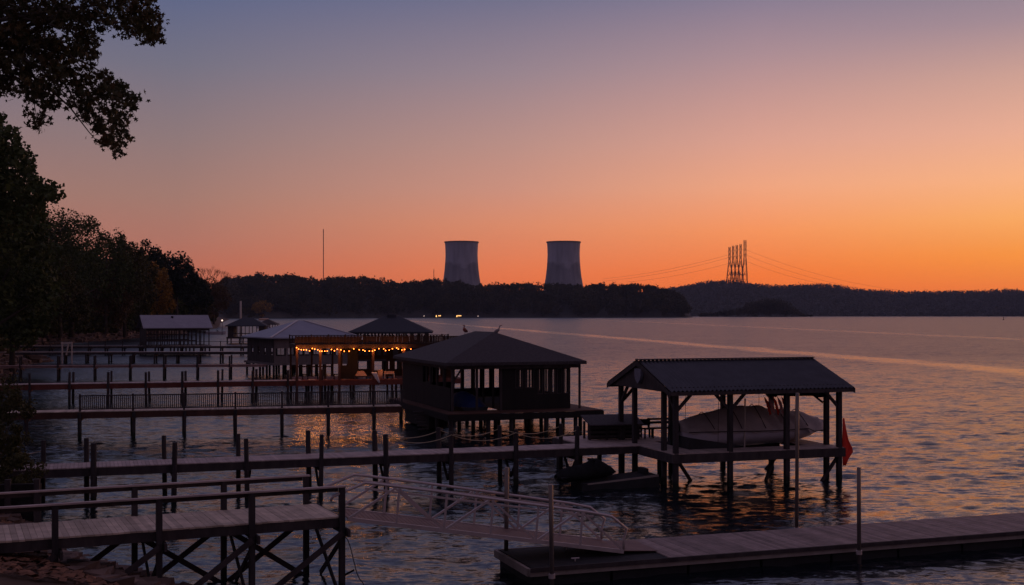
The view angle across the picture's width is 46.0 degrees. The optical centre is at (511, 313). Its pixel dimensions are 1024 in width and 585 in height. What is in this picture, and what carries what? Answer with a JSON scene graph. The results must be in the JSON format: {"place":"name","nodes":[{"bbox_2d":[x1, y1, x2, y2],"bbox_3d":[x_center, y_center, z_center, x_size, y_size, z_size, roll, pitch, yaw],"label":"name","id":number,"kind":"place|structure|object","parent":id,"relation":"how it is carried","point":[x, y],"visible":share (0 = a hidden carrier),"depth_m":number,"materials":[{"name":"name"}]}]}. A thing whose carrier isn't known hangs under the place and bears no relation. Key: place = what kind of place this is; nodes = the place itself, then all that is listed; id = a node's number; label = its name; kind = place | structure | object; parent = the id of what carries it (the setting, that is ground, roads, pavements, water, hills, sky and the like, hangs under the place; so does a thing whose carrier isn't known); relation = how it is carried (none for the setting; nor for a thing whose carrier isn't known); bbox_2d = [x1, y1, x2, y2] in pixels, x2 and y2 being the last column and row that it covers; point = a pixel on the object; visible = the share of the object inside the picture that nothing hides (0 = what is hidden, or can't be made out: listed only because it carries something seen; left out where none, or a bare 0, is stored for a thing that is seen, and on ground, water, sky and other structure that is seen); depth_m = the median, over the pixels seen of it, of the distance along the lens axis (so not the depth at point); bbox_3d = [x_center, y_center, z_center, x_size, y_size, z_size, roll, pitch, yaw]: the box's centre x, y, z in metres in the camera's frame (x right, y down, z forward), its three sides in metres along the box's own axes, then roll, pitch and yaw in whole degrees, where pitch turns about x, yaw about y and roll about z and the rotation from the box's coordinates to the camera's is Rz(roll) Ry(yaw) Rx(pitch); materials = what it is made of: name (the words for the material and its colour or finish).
{"place":"outdoors","nodes":[
{"label":"outdoors","id":0,"kind":"place"},
{"bbox_2d":[0,317,228,584],"bbox_3d":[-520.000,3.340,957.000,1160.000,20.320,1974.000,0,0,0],"label":"ground","id":1,"kind":"structure","parent":0,"point":[14,579],"depth_m":26.95,"materials":[{"name":"soil"}]},
{"bbox_2d":[0,420,32,482],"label":"shrub","id":2,"kind":"object","parent":1,"relation":"on","point":[11,446],"visible":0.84,"depth_m":45.78,"materials":[{"name":"green plant"}]},
{"bbox_2d":[0,373,37,430],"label":"shrub","id":3,"kind":"object","parent":1,"relation":"on","point":[14,399],"visible":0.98,"depth_m":66.17,"materials":[{"name":"green plant"}]},
{"bbox_2d":[0,479,41,521],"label":"retaining wall","id":4,"kind":"structure","parent":1,"relation":"on","point":[7,486],"depth_m":42.24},
{"bbox_2d":[0,452,48,483],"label":"shrub","id":5,"kind":"object","parent":1,"relation":"on","point":[17,462],"visible":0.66,"depth_m":43.34,"materials":[{"name":"green plant"}]},
{"bbox_2d":[0,275,50,372],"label":"deciduous tree","id":6,"kind":"object","parent":1,"relation":"on","point":[11,328],"visible":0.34,"depth_m":147.50,"materials":[{"name":"green plant"}]},
{"bbox_2d":[1,200,57,287],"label":"deciduous tree","id":7,"kind":"object","parent":1,"relation":"on","point":[31,263],"visible":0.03,"depth_m":216.36,"materials":[{"name":"green plant"}]},
{"bbox_2d":[0,112,66,242],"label":"edge tree","id":8,"kind":"object","parent":1,"relation":"on","point":[15,186],"visible":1,"depth_m":55.52,"materials":[{"name":"green plant"}]},
{"bbox_2d":[0,183,70,324],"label":"deciduous tree","id":9,"kind":"object","parent":1,"relation":"on","point":[32,292],"visible":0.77,"depth_m":121.97,"materials":[{"name":"green plant"}]},
{"bbox_2d":[26,239,80,317],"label":"deciduous tree","id":10,"kind":"object","parent":1,"relation":"on","point":[67,277],"visible":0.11,"depth_m":291.15,"materials":[{"name":"green plant"}]},
{"bbox_2d":[0,514,119,584],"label":"leaf litter","id":11,"kind":"object","parent":1,"relation":"on","point":[60,575],"visible":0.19,"depth_m":27.65,"materials":[{"name":"brown plant"}]},
{"bbox_2d":[39,202,87,336],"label":"deciduous tree","id":12,"kind":"object","parent":1,"relation":"on","point":[64,229],"visible":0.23,"depth_m":299.43,"materials":[{"name":"green plant"}]},
{"bbox_2d":[46,209,118,337],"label":"deciduous tree","id":13,"kind":"object","parent":1,"relation":"on","point":[90,224],"visible":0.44,"depth_m":311.79,"materials":[{"name":"green plant"}]},
{"bbox_2d":[0,0,169,159],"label":"overhanging tree","id":14,"kind":"object","parent":1,"relation":"on","point":[19,37],"visible":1,"depth_m":23.04,"materials":[{"name":"green plant"}]},
{"bbox_2d":[0,328,192,584],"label":"riprap","id":15,"kind":"object","parent":1,"relation":"on","point":[111,572],"visible":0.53,"depth_m":33.57,"materials":[{"name":"stone"}]},
{"bbox_2d":[0,307,196,356],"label":"undergrowth","id":16,"kind":"object","parent":1,"relation":"on","point":[93,326],"visible":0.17,"depth_m":337.62,"materials":[{"name":"green plant"}]},
{"bbox_2d":[77,229,141,333],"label":"deciduous tree","id":17,"kind":"object","parent":1,"relation":"on","point":[124,263],"visible":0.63,"depth_m":341.21,"materials":[{"name":"green plant"}]},
{"bbox_2d":[82,272,136,333],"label":"deciduous tree","id":18,"kind":"object","parent":1,"relation":"on","point":[115,316],"visible":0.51,"depth_m":343.58,"materials":[{"name":"green plant"}]},
{"bbox_2d":[0,237,218,333],"bbox_3d":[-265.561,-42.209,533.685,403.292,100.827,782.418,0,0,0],"label":"woods","id":19,"kind":"object","parent":1,"relation":"on","point":[183,309],"visible":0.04,"depth_m":475.69,"materials":[{"name":"green plant"}]},
{"bbox_2d":[105,235,148,337],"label":"deciduous tree","id":20,"kind":"object","parent":1,"relation":"on","point":[140,289],"visible":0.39,"depth_m":351.66,"materials":[{"name":"green plant"}]},
{"bbox_2d":[112,232,142,332],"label":"deciduous tree","id":21,"kind":"object","parent":1,"relation":"on","point":[132,315],"visible":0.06,"depth_m":362.27,"materials":[{"name":"green plant"}]},
{"bbox_2d":[128,253,158,331],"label":"deciduous tree","id":22,"kind":"object","parent":1,"relation":"on","point":[148,300],"visible":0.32,"depth_m":386.10,"materials":[{"name":"green plant"}]},
{"bbox_2d":[140,238,170,294],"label":"pine tree","id":23,"kind":"object","parent":1,"relation":"on","point":[160,259],"visible":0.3,"depth_m":430.31,"materials":[{"name":"green plant"}]},
{"bbox_2d":[141,261,176,333],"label":"deciduous tree","id":24,"kind":"object","parent":1,"relation":"on","point":[166,293],"visible":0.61,"depth_m":401.90,"materials":[{"name":"green plant"}]},
{"bbox_2d":[0,474,354,584],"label":"pier","id":25,"kind":"structure","parent":1,"relation":"on","point":[55,535],"depth_m":31.73,"materials":[{"name":"brown wood"}]},
{"bbox_2d":[345,536,363,584],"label":"rope","id":26,"kind":"object","parent":25,"relation":"hanging from","point":[353,560],"visible":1,"depth_m":32.26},
{"bbox_2d":[163,251,201,314],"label":"pine tree","id":27,"kind":"object","parent":1,"relation":"on","point":[181,269],"visible":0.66,"depth_m":452.55,"materials":[{"name":"green plant"}]},
{"bbox_2d":[175,276,214,314],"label":"tree","id":28,"kind":"object","parent":1,"relation":"on","point":[203,299],"visible":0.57,"depth_m":501.95,"materials":[{"name":"green plant"}]},
{"bbox_2d":[195,266,230,292],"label":"bare tree","id":29,"kind":"object","parent":1,"relation":"on","point":[226,273],"visible":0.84,"depth_m":620.19,"materials":[{"name":"brown plant"}]},
{"bbox_2d":[206,276,231,323],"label":"deciduous tree","id":30,"kind":"object","parent":1,"relation":"on","point":[220,301],"visible":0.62,"depth_m":719.67,"materials":[{"name":"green plant"}]},
{"bbox_2d":[251,300,273,317],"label":"tree","id":31,"kind":"object","parent":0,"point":[261,307],"visible":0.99,"depth_m":1762.67,"materials":[{"name":"brown plant"}]},
{"bbox_2d":[355,371,367,378],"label":"lounge chair","id":32,"kind":"object","parent":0,"point":[360,373],"visible":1,"depth_m":106.17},
{"bbox_2d":[218,282,691,317],"bbox_3d":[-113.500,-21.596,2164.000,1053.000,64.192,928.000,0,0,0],"label":"terrain","id":33,"kind":"structure","parent":0,"point":[424,313],"depth_m":2144.38,"materials":[{"name":"plant"}]},
{"bbox_2d":[323,229,323,278],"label":"radio mast","id":34,"kind":"object","parent":33,"relation":"on","point":[323,253],"visible":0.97,"depth_m":2299.42,"materials":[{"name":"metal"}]},
{"bbox_2d":[213,271,692,317],"bbox_3d":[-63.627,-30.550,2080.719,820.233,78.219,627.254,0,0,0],"label":"forest","id":35,"kind":"object","parent":33,"relation":"on","point":[302,294],"visible":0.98,"depth_m":2150.01,"materials":[{"name":"plant"}]},
{"bbox_2d":[443,241,479,288],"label":"cooling tower","id":36,"kind":"structure","parent":33,"relation":"on","point":[461,260],"depth_m":2519.18,"materials":[{"name":"concrete"}]},
{"bbox_2d":[543,241,583,290],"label":"cooling tower","id":37,"kind":"structure","parent":33,"relation":"on","point":[563,262],"depth_m":2519.00,"materials":[{"name":"concrete"}]},
{"bbox_2d":[0,316,1023,584],"bbox_3d":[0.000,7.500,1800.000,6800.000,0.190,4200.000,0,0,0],"label":"water","id":38,"kind":"structure","parent":0,"point":[932,410],"depth_m":66.25,"materials":[{"name":"blue liquid"}]},
{"bbox_2d":[61,342,72,363],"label":"lift frame","id":39,"kind":"object","parent":38,"relation":"in","point":[67,343],"visible":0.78,"depth_m":179.91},
{"bbox_2d":[0,355,266,379],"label":"dock","id":40,"kind":"object","parent":38,"relation":"on","point":[95,366],"visible":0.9,"depth_m":137.32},
{"bbox_2d":[1,351,272,362],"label":"dock","id":41,"kind":"object","parent":38,"relation":"on","point":[154,353],"visible":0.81,"depth_m":181.94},
{"bbox_2d":[18,341,272,355],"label":"dock","id":42,"kind":"object","parent":38,"relation":"on","point":[51,348],"visible":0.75,"depth_m":214.81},
{"bbox_2d":[0,369,325,404],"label":"dock","id":43,"kind":"object","parent":38,"relation":"on","point":[110,385],"visible":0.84,"depth_m":101.52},
{"bbox_2d":[136,315,212,355],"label":"boathouse","id":44,"kind":"object","parent":38,"relation":"on","point":[169,323],"visible":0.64,"depth_m":218.41,"materials":[{"name":"silver metal"}]},
{"bbox_2d":[7,389,402,439],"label":"dock","id":45,"kind":"object","parent":38,"relation":"on","point":[234,411],"visible":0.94,"depth_m":74.41,"materials":[{"name":"wood"}]},
{"bbox_2d":[205,330,225,333],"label":"motorboat","id":46,"kind":"object","parent":38,"relation":"on","point":[217,332],"visible":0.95,"depth_m":429.34,"materials":[{"name":"white plastic"}]},
{"bbox_2d":[239,301,241,339],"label":"bare pole","id":47,"kind":"object","parent":38,"relation":"in","point":[240,315],"visible":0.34,"depth_m":344.74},
{"bbox_2d":[225,318,268,342],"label":"boathouse","id":48,"kind":"object","parent":38,"relation":"on","point":[232,328],"visible":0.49,"depth_m":301.24,"materials":[{"name":"grey"}]},
{"bbox_2d":[260,319,279,330],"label":"boathouse","id":49,"kind":"object","parent":38,"relation":"on","point":[269,322],"visible":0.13,"depth_m":339.04,"materials":[{"name":"grey"}]},
{"bbox_2d":[241,320,358,377],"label":"boathouse","id":50,"kind":"object","parent":38,"relation":"on","point":[276,337],"visible":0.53,"depth_m":144.74,"materials":[{"name":"grey metal"}]},
{"bbox_2d":[0,423,639,500],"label":"dock","id":51,"kind":"object","parent":38,"relation":"on","point":[246,463],"visible":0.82,"depth_m":50.62,"materials":[{"name":"wood"}]},
{"bbox_2d":[377,432,434,437],"bbox_3d":[-4.580,5.350,53.197,2.908,0.327,0.032,0,0,-19],"label":"rope","id":52,"kind":"object","parent":51,"relation":"attached to","point":[411,437],"visible":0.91,"depth_m":53.26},
{"bbox_2d":[387,435,450,442],"bbox_3d":[-3.927,5.351,51.158,2.841,0.327,0.032,0,0,-19],"label":"rope","id":53,"kind":"object","parent":51,"relation":"attached to","point":[421,442],"visible":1,"depth_m":51.20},
{"bbox_2d":[441,429,497,435],"bbox_3d":[-1.874,5.351,54.138,2.842,0.327,0.032,0,0,-19],"label":"rope","id":54,"kind":"object","parent":51,"relation":"attached to","point":[471,435],"visible":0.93,"depth_m":54.15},
{"bbox_2d":[453,432,515,440],"bbox_3d":[-1.212,5.351,52.102,2.928,0.327,0.032,0,0,-19],"label":"rope","id":55,"kind":"object","parent":51,"relation":"attached to","point":[485,440],"visible":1,"depth_m":52.10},
{"bbox_2d":[503,427,557,433],"bbox_3d":[0.848,5.350,55.084,2.941,0.327,0.032,0,0,-19],"label":"rope","id":56,"kind":"object","parent":51,"relation":"attached to","point":[531,433],"visible":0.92,"depth_m":55.08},
{"bbox_2d":[516,430,575,438],"bbox_3d":[1.506,5.351,53.047,2.846,0.327,0.032,0,0,-19],"label":"rope","id":57,"kind":"object","parent":51,"relation":"attached to","point":[546,438],"visible":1,"depth_m":53.04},
{"bbox_2d":[289,334,460,399],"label":"sun deck boathouse","id":58,"kind":"object","parent":38,"relation":"on","point":[348,372],"visible":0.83,"depth_m":106.36,"materials":[{"name":"wood"}]},
{"bbox_2d":[296,347,410,351],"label":"string lights","id":59,"kind":"object","parent":58,"relation":"hanging from","point":[352,348],"visible":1,"depth_m":104.91,"materials":[{"name":"yellow"}]},
{"bbox_2d":[371,372,379,382],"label":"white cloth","id":60,"kind":"object","parent":58,"relation":"hanging from","point":[375,374],"visible":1,"depth_m":105.52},
{"bbox_2d":[378,370,382,378],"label":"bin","id":61,"kind":"object","parent":58,"relation":"on","point":[380,374],"visible":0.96,"depth_m":106.90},
{"bbox_2d":[383,371,394,378],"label":"bench","id":62,"kind":"object","parent":58,"relation":"on","point":[388,372],"visible":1,"depth_m":107.22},
{"bbox_2d":[348,315,432,369],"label":"boathouse","id":63,"kind":"object","parent":38,"relation":"on","point":[393,324],"visible":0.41,"depth_m":156.65,"materials":[{"name":"brown"}]},
{"bbox_2d":[389,331,603,435],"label":"boathouse","id":64,"kind":"object","parent":38,"relation":"on","point":[510,399],"visible":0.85,"depth_m":77.20,"materials":[{"name":"brown"}]},
{"bbox_2d":[425,366,432,382],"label":"window","id":65,"kind":"structure","parent":64,"relation":"in","point":[425,366],"depth_m":86.88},
{"bbox_2d":[435,367,442,382],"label":"window","id":66,"kind":"structure","parent":64,"relation":"in","point":[435,367],"depth_m":87.05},
{"bbox_2d":[454,370,461,388],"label":"window","id":67,"kind":"structure","parent":64,"relation":"in","point":[454,370],"depth_m":87.64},
{"bbox_2d":[463,369,471,388],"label":"window","id":68,"kind":"structure","parent":64,"relation":"in","point":[463,369],"depth_m":87.86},
{"bbox_2d":[454,391,487,410],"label":"tarped boat","id":69,"kind":"object","parent":64,"relation":"in","point":[464,400],"visible":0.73,"depth_m":76.82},
{"bbox_2d":[517,370,519,386],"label":"window","id":70,"kind":"structure","parent":64,"relation":"in","point":[518,371],"depth_m":86.63,"materials":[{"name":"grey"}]},
{"bbox_2d":[515,369,522,387],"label":"window","id":71,"kind":"structure","parent":64,"relation":"in","point":[515,369],"depth_m":76.41,"materials":[{"name":"grey"}]},
{"bbox_2d":[526,370,531,386],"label":"window","id":72,"kind":"structure","parent":64,"relation":"in","point":[526,370],"depth_m":84.54,"materials":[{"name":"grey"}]},
{"bbox_2d":[525,369,533,387],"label":"window","id":73,"kind":"structure","parent":64,"relation":"in","point":[525,369],"depth_m":76.67,"materials":[{"name":"grey"}]},
{"bbox_2d":[544,368,548,393],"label":"window","id":74,"kind":"structure","parent":64,"relation":"in","point":[546,368],"depth_m":77.00,"materials":[{"name":"grey"}]},
{"bbox_2d":[545,369,547,391],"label":"window","id":75,"kind":"structure","parent":64,"relation":"in","point":[545,369],"depth_m":81.50,"materials":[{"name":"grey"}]},
{"bbox_2d":[550,368,555,393],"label":"window","id":76,"kind":"structure","parent":64,"relation":"in","point":[550,368],"depth_m":77.18,"materials":[{"name":"grey"}]},
{"bbox_2d":[557,368,561,393],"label":"window","id":77,"kind":"structure","parent":64,"relation":"in","point":[557,368],"depth_m":77.28,"materials":[{"name":"grey"}]},
{"bbox_2d":[559,369,564,392],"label":"window","id":78,"kind":"structure","parent":64,"relation":"in","point":[559,369],"depth_m":79.09,"materials":[{"name":"grey"}]},
{"bbox_2d":[563,368,568,393],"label":"window","id":79,"kind":"structure","parent":64,"relation":"in","point":[563,368],"depth_m":77.48,"materials":[{"name":"grey"}]},
{"bbox_2d":[504,467,508,550],"bbox_3d":[-0.174,7.032,35.750,0.192,4.937,0.192,0,0,0],"label":"mooring pile","id":80,"kind":"object","parent":38,"relation":"in","point":[506,520],"visible":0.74,"depth_m":35.69,"materials":[{"name":"wood"}]},
{"bbox_2d":[548,484,554,584],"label":"mooring pile","id":81,"kind":"object","parent":38,"relation":"in","point":[551,575],"visible":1,"depth_m":32.70,"materials":[{"name":"metal"}]},
{"bbox_2d":[552,433,660,472],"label":"side platform","id":82,"kind":"structure","parent":38,"relation":"on","point":[568,439],"depth_m":57.24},
{"bbox_2d":[580,414,643,439],"bbox_3d":[4.813,5.435,57.459,2.750,1.110,1.650,0,0,-13],"label":"bar counter","id":83,"kind":"object","parent":82,"relation":"on","point":[603,426],"visible":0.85,"depth_m":57.30,"materials":[{"name":"brown"}]},
{"bbox_2d":[640,419,653,438],"bbox_3d":[6.520,5.550,58.015,0.500,0.900,0.510,0,0,-19],"label":"chair","id":84,"kind":"object","parent":82,"relation":"on","point":[646,421],"visible":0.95,"depth_m":58.17,"materials":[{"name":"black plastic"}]},
{"bbox_2d":[647,418,667,436],"bbox_3d":[7.221,5.545,58.624,1.200,0.910,0.500,0,0,-15],"label":"bench","id":85,"kind":"object","parent":82,"relation":"on","point":[654,422],"visible":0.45,"depth_m":58.71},
{"bbox_2d":[571,467,658,490],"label":"floating ramp","id":86,"kind":"structure","parent":38,"relation":"on","point":[642,477],"depth_m":51.80,"materials":[{"name":"black rubber"}]},
{"bbox_2d":[554,458,615,482],"bbox_3d":[3.184,6.740,51.937,2.750,1.021,1.036,0,0,-18],"label":"jet ski","id":87,"kind":"object","parent":86,"relation":"on","point":[593,469],"visible":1,"depth_m":51.59,"materials":[{"name":"black plastic"}]},
{"bbox_2d":[607,356,854,489],"bbox_3d":[9.921,5.423,55.651,9.120,6.755,6.920,0,0,-18],"label":"boathouse","id":88,"kind":"object","parent":38,"relation":"on","point":[673,379],"visible":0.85,"depth_m":53.55,"materials":[{"name":"wood"}]},
{"bbox_2d":[634,368,643,382],"bbox_3d":[5.685,2.805,54.012,0.150,0.670,0.680,0,0,-18],"label":"shield plaque","id":89,"kind":"object","parent":88,"relation":"attached to","point":[638,374],"visible":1,"depth_m":53.87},
{"bbox_2d":[685,393,795,447],"bbox_3d":[10.653,4.850,55.889,4.800,3.260,5.900,0,0,-18],"label":"lift","id":90,"kind":"object","parent":88,"relation":"attached to","point":[772,444],"visible":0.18,"depth_m":56.81,"materials":[{"name":"grey metal"}]},
{"bbox_2d":[667,404,822,449],"bbox_3d":[10.912,5.255,55.971,8.058,2.129,2.689,0,0,-18],"label":"covered boat","id":91,"kind":"object","parent":90,"relation":"on","point":[702,430],"visible":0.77,"depth_m":54.92,"materials":[{"name":"fabric"}]},
{"bbox_2d":[744,399,745,446],"bbox_3d":[10.544,5.029,54.600,0.100,2.342,0.070,0,0,0],"label":"guide pole","id":92,"kind":"object","parent":90,"relation":"attached to","point":[744,418],"visible":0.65,"depth_m":54.57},
{"bbox_2d":[764,396,782,414],"bbox_3d":[12.048,4.217,55.026,1.220,0.874,0.278,0,0,-18],"label":"flag","id":93,"kind":"object","parent":88,"relation":"hanging from","point":[772,405],"visible":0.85,"depth_m":54.99,"materials":[{"name":"red fabric"}]},
{"bbox_2d":[767,393,824,402],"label":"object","id":94,"kind":"object","parent":88,"relation":"hanging from","point":[816,395],"visible":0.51,"depth_m":54.70,"materials":[{"name":"black plastic"}]},
{"bbox_2d":[842,418,852,465],"bbox_3d":[15.059,5.762,54.105,0.502,2.126,0.148,0,0,-19],"label":"red cloth","id":95,"kind":"object","parent":88,"relation":"hanging from","point":[846,444],"visible":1,"depth_m":54.07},
{"bbox_2d":[494,513,1023,584],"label":"floating dock","id":96,"kind":"object","parent":38,"relation":"on","point":[721,551],"visible":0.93,"depth_m":36.40,"materials":[{"name":"brown wood"}]},
{"bbox_2d":[325,473,656,553],"bbox_3d":[-0.576,5.775,34.746,9.644,2.410,1.830,0,0,-17],"label":"gangway","id":97,"kind":"object","parent":96,"relation":"on","point":[430,523],"visible":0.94,"depth_m":34.49,"materials":[{"name":"metal"}]},
{"bbox_2d":[794,393,799,527],"bbox_3d":[9.418,6.065,39.850,0.180,6.870,0.180,0,0,0],"label":"mooring pile","id":98,"kind":"object","parent":38,"relation":"in","point":[797,462],"visible":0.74,"depth_m":39.80,"materials":[{"name":"metal"}]},
{"bbox_2d":[856,467,861,563],"bbox_3d":[10.367,7.048,36.000,0.184,4.904,0.184,0,0,0],"label":"mooring pile","id":99,"kind":"object","parent":38,"relation":"in","point":[858,552],"visible":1,"depth_m":35.95,"materials":[{"name":"metal"}]},
{"bbox_2d":[0,0,1023,294],"label":"sky","id":100,"kind":"structure","parent":0,"point":[876,144],"materials":[{"name":"orange"}]},
{"bbox_2d":[699,316,806,316],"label":"islet","id":101,"kind":"object","parent":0,"point":[752,316],"visible":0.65,"depth_m":2668.00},
{"bbox_2d":[697,297,812,316],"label":"islet woods","id":102,"kind":"object","parent":101,"relation":"on","point":[768,307],"visible":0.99,"depth_m":2697.35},
{"bbox_2d":[678,283,1023,315],"bbox_3d":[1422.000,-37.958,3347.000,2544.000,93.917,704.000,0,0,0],"label":"hills","id":103,"kind":"structure","parent":0,"point":[853,304],"depth_m":3101.43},
{"bbox_2d":[726,247,733,283],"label":"pylon","id":104,"kind":"object","parent":103,"relation":"on","point":[729,264],"visible":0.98,"depth_m":3327.43,"materials":[{"name":"metal"}]},
{"bbox_2d":[730,246,736,281],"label":"pylon","id":105,"kind":"object","parent":103,"relation":"on","point":[732,256],"visible":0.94,"depth_m":3333.40,"materials":[{"name":"metal"}]},
{"bbox_2d":[734,245,740,280],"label":"pylon","id":106,"kind":"object","parent":103,"relation":"on","point":[736,262],"visible":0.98,"depth_m":3341.53,"materials":[{"name":"metal"}]},
{"bbox_2d":[737,244,743,282],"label":"pylon","id":107,"kind":"object","parent":103,"relation":"on","point":[739,249],"visible":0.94,"depth_m":3345.43,"materials":[{"name":"metal"}]},
{"bbox_2d":[741,241,747,281],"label":"pylon","id":108,"kind":"object","parent":103,"relation":"on","point":[746,274],"visible":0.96,"depth_m":3350.80,"materials":[{"name":"metal"}]},
{"bbox_2d":[642,279,1023,315],"bbox_3d":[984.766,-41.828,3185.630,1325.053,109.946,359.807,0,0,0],"label":"forest","id":109,"kind":"object","parent":103,"relation":"on","point":[1005,293],"visible":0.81,"depth_m":3149.03,"materials":[{"name":"green plant"}]}
]}

